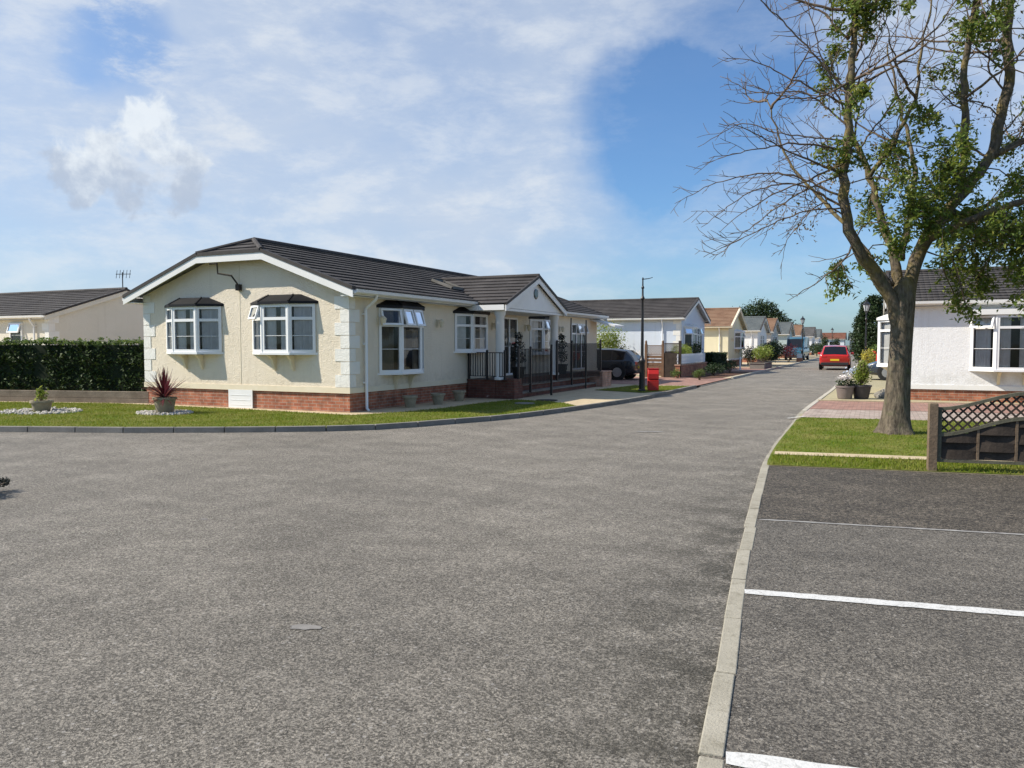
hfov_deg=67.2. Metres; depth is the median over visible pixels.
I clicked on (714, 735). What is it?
kerb
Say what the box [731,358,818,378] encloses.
kerb
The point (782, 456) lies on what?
grass
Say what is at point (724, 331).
bungalow
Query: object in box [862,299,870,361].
street lamp
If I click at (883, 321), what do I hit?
bay window
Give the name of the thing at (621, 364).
dark car
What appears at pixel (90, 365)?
hedge
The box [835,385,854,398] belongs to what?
plant pot
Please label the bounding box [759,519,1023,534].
road marking
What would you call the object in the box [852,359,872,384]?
bushy plant
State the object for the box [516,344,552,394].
railing
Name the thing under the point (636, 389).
lawn
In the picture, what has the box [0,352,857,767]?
road
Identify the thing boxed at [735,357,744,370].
bollard
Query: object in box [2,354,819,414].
path
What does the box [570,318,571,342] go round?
pole
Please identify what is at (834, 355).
red car
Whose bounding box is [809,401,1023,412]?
paving band
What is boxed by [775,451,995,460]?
paving strip
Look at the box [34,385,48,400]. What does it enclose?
shrub
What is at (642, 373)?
street lamp
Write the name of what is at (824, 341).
conifer
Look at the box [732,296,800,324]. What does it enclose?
tree clump
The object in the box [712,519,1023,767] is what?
parking bay
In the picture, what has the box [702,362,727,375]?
shrub
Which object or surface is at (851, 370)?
flowering plant
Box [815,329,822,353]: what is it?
bungalow
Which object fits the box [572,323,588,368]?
patio door
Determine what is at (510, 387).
brick terrace
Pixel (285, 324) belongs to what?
bay window
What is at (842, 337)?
bungalow
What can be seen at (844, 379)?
flowering plant
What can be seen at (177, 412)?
pebbles
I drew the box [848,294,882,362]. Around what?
conifer
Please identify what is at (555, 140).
sky
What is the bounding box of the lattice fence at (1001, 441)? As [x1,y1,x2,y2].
[926,392,1023,471]
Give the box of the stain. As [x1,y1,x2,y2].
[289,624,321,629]
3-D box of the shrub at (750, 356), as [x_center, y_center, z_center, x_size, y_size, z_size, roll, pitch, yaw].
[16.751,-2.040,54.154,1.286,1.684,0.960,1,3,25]
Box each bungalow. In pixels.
[0,270,143,344]
[122,237,623,412]
[569,297,710,372]
[704,307,747,365]
[742,316,770,361]
[767,318,781,359]
[778,322,794,357]
[792,325,805,336]
[804,327,816,354]
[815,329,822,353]
[821,333,846,344]
[876,266,1023,402]
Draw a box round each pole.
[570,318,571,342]
[585,320,586,388]
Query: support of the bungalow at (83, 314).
on the ground at (792, 466)
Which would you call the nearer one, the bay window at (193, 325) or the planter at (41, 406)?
the planter at (41, 406)
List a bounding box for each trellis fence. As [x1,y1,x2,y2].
[644,340,663,376]
[664,341,681,377]
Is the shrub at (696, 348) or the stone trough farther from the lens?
the stone trough
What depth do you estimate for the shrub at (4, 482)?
8.38 m
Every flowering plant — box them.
[835,374,854,385]
[843,366,863,384]
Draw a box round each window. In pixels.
[6,323,22,340]
[164,297,223,368]
[248,294,317,369]
[376,300,425,388]
[453,307,489,352]
[528,316,549,354]
[683,324,697,350]
[697,328,703,352]
[734,329,745,353]
[876,314,889,369]
[968,314,1023,384]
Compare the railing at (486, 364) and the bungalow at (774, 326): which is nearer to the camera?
the railing at (486, 364)
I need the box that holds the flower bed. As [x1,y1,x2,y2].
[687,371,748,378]
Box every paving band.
[802,409,1023,421]
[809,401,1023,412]
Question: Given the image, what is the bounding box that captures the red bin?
[647,368,658,390]
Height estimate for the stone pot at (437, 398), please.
0.290 m
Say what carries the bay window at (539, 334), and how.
in the bungalow at (255, 322)
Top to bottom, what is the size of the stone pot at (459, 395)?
0.290 m
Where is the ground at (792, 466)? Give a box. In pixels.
[326,345,1013,527]
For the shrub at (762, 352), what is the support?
in the stone trough
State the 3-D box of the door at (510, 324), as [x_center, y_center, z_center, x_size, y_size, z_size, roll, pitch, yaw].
[-0.078,-1.232,25.109,0.125,1.880,1.250,1,3,25]
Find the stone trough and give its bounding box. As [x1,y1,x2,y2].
[749,361,772,368]
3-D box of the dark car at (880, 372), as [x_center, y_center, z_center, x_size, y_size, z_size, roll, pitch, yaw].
[18.319,-0.891,34.700,4.455,1.518,2.178,1,3,25]
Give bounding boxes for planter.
[29,400,53,411]
[152,396,176,412]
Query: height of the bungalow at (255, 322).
4.325 m
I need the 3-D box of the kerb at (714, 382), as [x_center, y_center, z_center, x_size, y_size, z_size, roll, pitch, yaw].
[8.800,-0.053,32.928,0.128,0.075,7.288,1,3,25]
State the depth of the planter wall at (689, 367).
38.62 m
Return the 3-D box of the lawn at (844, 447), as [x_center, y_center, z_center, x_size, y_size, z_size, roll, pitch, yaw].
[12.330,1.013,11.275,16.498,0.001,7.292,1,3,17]
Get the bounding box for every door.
[504,317,517,374]
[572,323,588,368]
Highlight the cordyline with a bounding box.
[136,367,187,406]
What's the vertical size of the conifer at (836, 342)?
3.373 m
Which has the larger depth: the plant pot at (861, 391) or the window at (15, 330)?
the window at (15, 330)
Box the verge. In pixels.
[769,361,1023,475]
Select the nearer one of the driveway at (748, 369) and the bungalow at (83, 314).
the bungalow at (83, 314)
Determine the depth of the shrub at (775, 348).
58.02 m
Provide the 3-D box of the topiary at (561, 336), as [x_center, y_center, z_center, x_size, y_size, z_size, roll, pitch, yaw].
[1.696,-1.050,26.351,0.514,1.419,0.582,1,3,25]
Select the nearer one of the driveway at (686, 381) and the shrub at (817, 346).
the driveway at (686, 381)
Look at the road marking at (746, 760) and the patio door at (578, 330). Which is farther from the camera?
the patio door at (578, 330)
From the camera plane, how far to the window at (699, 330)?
46.02 m
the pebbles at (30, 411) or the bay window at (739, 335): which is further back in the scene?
the bay window at (739, 335)
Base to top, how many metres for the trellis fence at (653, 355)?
1.820 m
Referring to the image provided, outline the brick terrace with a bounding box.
[467,370,611,398]
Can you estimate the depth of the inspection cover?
20.04 m
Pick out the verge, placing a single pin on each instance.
(877, 383)
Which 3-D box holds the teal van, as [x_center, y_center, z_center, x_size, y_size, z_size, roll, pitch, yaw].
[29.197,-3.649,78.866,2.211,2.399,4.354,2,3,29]
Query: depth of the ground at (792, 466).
10.26 m
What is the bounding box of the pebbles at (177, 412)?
[136,409,192,414]
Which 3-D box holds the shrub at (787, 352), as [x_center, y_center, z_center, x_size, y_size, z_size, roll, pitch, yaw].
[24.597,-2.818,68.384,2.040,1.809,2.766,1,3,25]
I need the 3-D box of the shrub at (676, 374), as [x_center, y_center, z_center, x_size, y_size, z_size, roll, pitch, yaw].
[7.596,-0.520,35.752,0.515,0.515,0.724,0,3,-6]
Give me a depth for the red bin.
25.94 m
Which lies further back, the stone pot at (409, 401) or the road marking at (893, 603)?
the stone pot at (409, 401)
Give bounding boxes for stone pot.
[402,395,417,407]
[431,393,444,404]
[452,390,465,400]
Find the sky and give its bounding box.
[0,0,1023,344]
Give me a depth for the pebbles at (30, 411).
17.57 m
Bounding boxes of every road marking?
[726,751,856,767]
[744,589,1023,615]
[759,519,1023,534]
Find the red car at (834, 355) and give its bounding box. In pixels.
[818,345,853,369]
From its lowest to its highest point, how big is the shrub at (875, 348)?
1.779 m
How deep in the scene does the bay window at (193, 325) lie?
19.27 m
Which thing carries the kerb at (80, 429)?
on the ground at (792, 466)
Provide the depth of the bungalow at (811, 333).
117.82 m
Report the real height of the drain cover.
0.016 m
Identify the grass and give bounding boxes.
[768,452,1023,473]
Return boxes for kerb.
[0,385,696,432]
[697,411,804,767]
[699,379,731,386]
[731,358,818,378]
[802,361,860,410]
[818,399,1023,404]
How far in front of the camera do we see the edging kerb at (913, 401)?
21.15 m
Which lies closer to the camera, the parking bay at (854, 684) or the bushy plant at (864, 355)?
the parking bay at (854, 684)
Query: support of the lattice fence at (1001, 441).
on the lawn at (844, 447)
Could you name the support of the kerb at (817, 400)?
on the ground at (792, 466)
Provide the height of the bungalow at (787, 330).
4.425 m
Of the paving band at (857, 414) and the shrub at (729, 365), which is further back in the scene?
the shrub at (729, 365)
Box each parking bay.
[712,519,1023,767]
[754,466,1023,533]
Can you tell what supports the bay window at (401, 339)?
in the bungalow at (255, 322)
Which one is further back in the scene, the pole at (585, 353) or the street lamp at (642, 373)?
the pole at (585, 353)
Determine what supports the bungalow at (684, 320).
on the ground at (792, 466)
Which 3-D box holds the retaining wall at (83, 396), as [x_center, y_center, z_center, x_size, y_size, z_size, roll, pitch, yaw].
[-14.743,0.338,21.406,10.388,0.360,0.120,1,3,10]
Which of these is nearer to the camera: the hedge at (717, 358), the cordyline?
the cordyline
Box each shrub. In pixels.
[0,477,12,486]
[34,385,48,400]
[670,368,681,377]
[671,344,692,353]
[689,341,702,362]
[692,368,705,379]
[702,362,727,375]
[720,359,737,372]
[741,343,757,366]
[752,344,773,361]
[762,339,785,362]
[780,344,800,361]
[809,341,823,355]
[867,342,877,361]
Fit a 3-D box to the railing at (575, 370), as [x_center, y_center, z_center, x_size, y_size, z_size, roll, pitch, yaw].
[2.387,-0.697,27.099,0.157,1.790,3.434,2,3,33]
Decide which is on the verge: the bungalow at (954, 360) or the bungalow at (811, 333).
the bungalow at (954, 360)
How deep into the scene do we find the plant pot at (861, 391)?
22.56 m
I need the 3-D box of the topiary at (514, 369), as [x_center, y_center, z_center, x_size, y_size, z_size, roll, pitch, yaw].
[0.194,-0.881,23.183,0.510,1.402,0.544,-1,3,-21]
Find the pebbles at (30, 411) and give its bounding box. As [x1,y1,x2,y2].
[0,406,82,414]
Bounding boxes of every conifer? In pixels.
[821,334,828,346]
[831,337,839,344]
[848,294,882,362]
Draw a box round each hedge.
[0,336,146,391]
[704,351,727,369]
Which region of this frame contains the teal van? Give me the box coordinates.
[785,337,808,359]
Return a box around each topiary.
[510,332,526,377]
[558,333,567,373]
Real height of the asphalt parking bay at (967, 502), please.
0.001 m
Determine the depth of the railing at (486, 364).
22.25 m
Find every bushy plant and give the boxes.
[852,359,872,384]
[858,349,876,363]
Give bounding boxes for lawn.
[0,400,571,427]
[598,386,686,392]
[767,417,1023,474]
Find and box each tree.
[597,320,625,348]
[672,0,1023,434]
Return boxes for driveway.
[611,376,727,385]
[723,367,768,371]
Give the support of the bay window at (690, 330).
in the bungalow at (684, 320)
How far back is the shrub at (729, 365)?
41.91 m
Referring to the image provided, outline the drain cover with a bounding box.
[537,399,556,400]
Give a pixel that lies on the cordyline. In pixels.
(166, 390)
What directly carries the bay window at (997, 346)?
in the bungalow at (954, 360)
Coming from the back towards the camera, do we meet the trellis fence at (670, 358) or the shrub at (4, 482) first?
the trellis fence at (670, 358)
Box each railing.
[468,350,505,379]
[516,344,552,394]
[556,339,601,384]
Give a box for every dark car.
[601,348,639,379]
[867,361,886,380]
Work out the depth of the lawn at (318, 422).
16.35 m
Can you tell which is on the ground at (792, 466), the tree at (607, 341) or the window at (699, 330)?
the tree at (607, 341)
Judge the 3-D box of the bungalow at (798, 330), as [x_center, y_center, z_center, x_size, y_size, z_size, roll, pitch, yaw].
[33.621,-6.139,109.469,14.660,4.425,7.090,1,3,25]
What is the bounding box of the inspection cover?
[514,402,534,404]
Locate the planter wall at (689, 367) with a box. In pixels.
[674,353,706,377]
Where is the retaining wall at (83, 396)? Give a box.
[0,390,148,402]
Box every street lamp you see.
[638,277,652,390]
[800,316,804,360]
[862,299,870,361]
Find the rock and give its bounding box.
[874,389,884,398]
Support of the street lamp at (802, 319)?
on the path
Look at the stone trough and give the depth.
49.73 m
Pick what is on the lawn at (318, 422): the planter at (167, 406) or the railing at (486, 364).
the planter at (167, 406)
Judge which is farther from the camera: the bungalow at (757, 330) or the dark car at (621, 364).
the bungalow at (757, 330)
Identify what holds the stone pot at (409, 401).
on the path
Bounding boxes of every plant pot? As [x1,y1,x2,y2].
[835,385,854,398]
[852,384,871,398]
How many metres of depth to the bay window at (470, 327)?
22.25 m
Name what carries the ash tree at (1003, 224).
on the lawn at (844, 447)
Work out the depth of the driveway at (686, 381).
32.57 m

